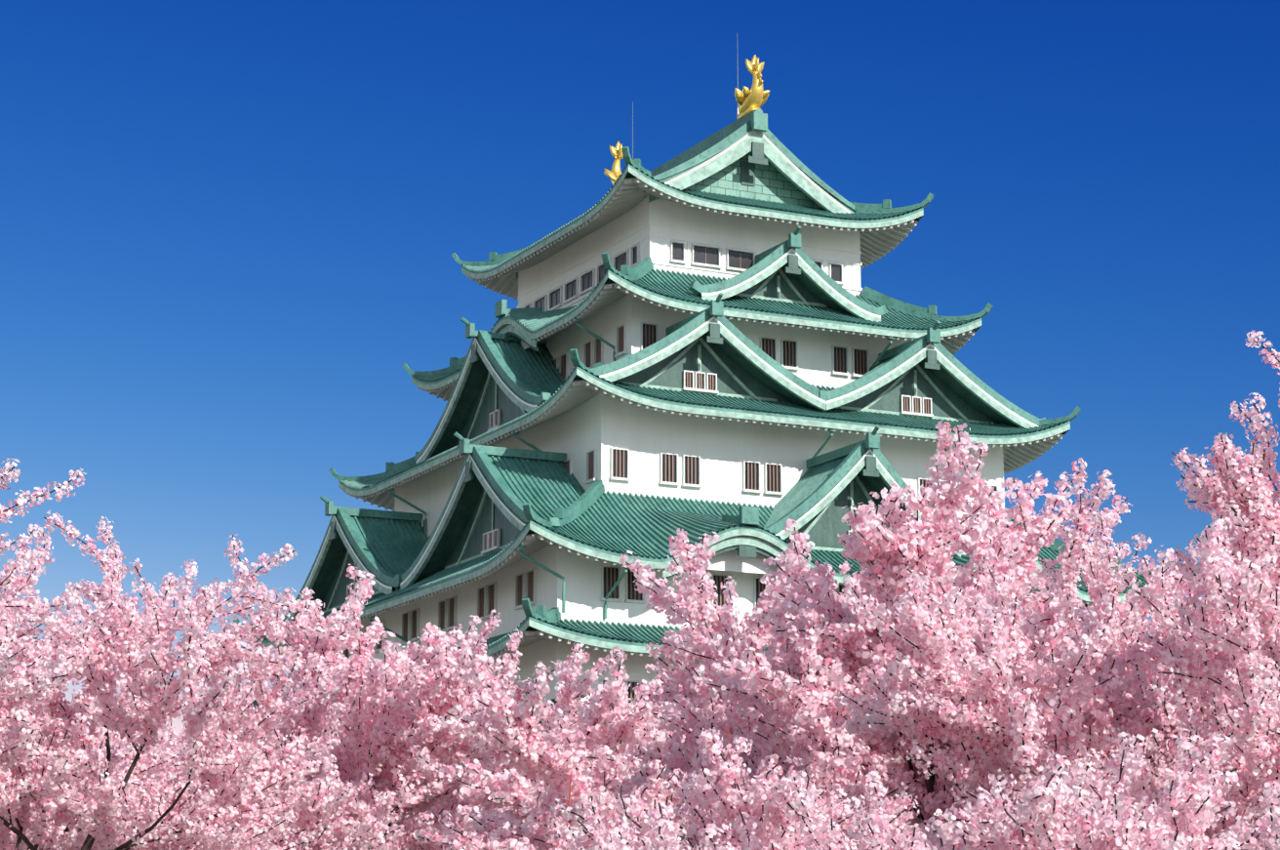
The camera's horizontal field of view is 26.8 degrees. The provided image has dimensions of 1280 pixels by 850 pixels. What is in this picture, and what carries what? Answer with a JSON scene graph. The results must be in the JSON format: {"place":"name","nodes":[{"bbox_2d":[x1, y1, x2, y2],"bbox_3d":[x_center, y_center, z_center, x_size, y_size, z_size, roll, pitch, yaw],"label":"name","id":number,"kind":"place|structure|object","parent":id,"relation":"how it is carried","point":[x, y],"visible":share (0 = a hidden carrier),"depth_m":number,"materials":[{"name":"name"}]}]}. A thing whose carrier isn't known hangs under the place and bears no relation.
{"place":"outdoors","nodes":[
{"label":"outdoors","id":0,"kind":"place"},
{"bbox_2d":[0,0,1279,750],"label":"sky","id":1,"kind":"structure","parent":0,"point":[230,229],"materials":[{"name":"blue"}]},
{"label":"ground","id":2,"kind":"structure","parent":0,"visible":0},
{"bbox_2d":[7,695,294,840],"bbox_3d":[-10.780,7.499,46.363,12.316,7.721,11.224,3,-12,-12],"label":"cherry tree","id":3,"kind":"object","parent":2,"relation":"on","point":[154,754],"visible":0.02,"depth_m":44.64,"materials":[{"name":"pink plant"}]},
{"bbox_2d":[0,457,402,849],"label":"cherry tree","id":4,"kind":"object","parent":2,"relation":"on","point":[60,762],"visible":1,"depth_m":28.85,"materials":[{"name":"pink plant"}]},
{"bbox_2d":[4,563,624,849],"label":"cherry tree","id":5,"kind":"object","parent":2,"relation":"on","point":[378,764],"visible":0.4,"depth_m":34.62,"materials":[{"name":"pink plant"}]},
{"bbox_2d":[240,608,683,821],"bbox_3d":[-1.893,7.423,47.508,11.984,8.369,10.128,6,-13,-27],"label":"cherry tree","id":6,"kind":"object","parent":2,"relation":"on","point":[478,644],"depth_m":48.25,"materials":[{"name":"pink plant"}]},
{"bbox_2d":[537,692,621,743],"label":"cherry tree","id":7,"kind":"object","parent":2,"relation":"on","point":[554,701],"depth_m":98.65,"materials":[{"name":"pink plant"}]},
{"bbox_2d":[404,693,810,847],"bbox_3d":[0.231,6.964,39.397,8.571,5.896,9.405,-10,-16,40],"label":"cherry tree","id":8,"kind":"object","parent":2,"relation":"on","point":[795,760],"visible":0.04,"depth_m":37.10,"materials":[{"name":"pink plant"}]},
{"bbox_2d":[565,725,731,849],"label":"red twig shoots","id":9,"kind":"object","parent":2,"relation":"on","point":[571,780],"visible":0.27,"depth_m":21.63,"materials":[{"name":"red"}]},
{"bbox_2d":[609,626,790,788],"bbox_3d":[2.741,6.607,43.010,9.837,8.084,10.423,-1,-12,5],"label":"cherry tree","id":10,"kind":"object","parent":2,"relation":"on","point":[685,739],"visible":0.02,"depth_m":43.50,"materials":[{"name":"pink plant"}]},
{"bbox_2d":[408,423,1261,848],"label":"cherry tree","id":11,"kind":"object","parent":2,"relation":"on","point":[1027,539],"visible":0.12,"depth_m":31.32,"materials":[{"name":"pink plant"}]},
{"bbox_2d":[412,420,1279,849],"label":"cherry tree","id":12,"kind":"object","parent":2,"relation":"on","point":[830,750],"visible":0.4,"depth_m":27.04,"materials":[{"name":"pink plant"}]},
{"bbox_2d":[548,726,1279,849],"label":"cherry tree","id":13,"kind":"object","parent":2,"relation":"on","point":[737,818],"visible":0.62,"depth_m":20.42,"materials":[{"name":"pink plant"}]},
{"bbox_2d":[765,731,1279,849],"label":"cherry tree","id":14,"kind":"object","parent":2,"relation":"on","point":[1044,820],"visible":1,"depth_m":16.73,"materials":[{"name":"pink plant"}]},
{"bbox_2d":[834,329,1279,849],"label":"cherry tree","id":15,"kind":"object","parent":2,"relation":"on","point":[1238,583],"visible":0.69,"depth_m":23.00,"materials":[{"name":"pink plant"}]},
{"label":"stone base wall","id":16,"kind":"object","parent":2,"relation":"on","visible":0},
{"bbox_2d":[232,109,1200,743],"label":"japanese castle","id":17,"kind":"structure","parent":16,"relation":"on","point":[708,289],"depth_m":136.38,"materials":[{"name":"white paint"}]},
{"bbox_2d":[603,141,623,184],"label":"golden roof ornament","id":18,"kind":"object","parent":17,"relation":"on","point":[614,174],"visible":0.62,"depth_m":159.00,"materials":[{"name":"gold metal"}]},
{"bbox_2d":[366,317,895,653],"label":"rain pipes","id":19,"kind":"object","parent":17,"relation":"on","point":[523,547],"visible":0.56,"depth_m":133.98,"materials":[{"name":"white metal"}]},
{"bbox_2d":[632,66,739,159],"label":"lightning rods","id":20,"kind":"object","parent":17,"relation":"attached to","point":[632,114],"visible":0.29,"depth_m":157.38,"materials":[{"name":"silver metal"}]},
{"bbox_2d":[734,54,769,119],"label":"golden roof ornament","id":21,"kind":"object","parent":17,"relation":"on","point":[754,97],"visible":0.92,"depth_m":144.13,"materials":[{"name":"gold metal"}]}
]}

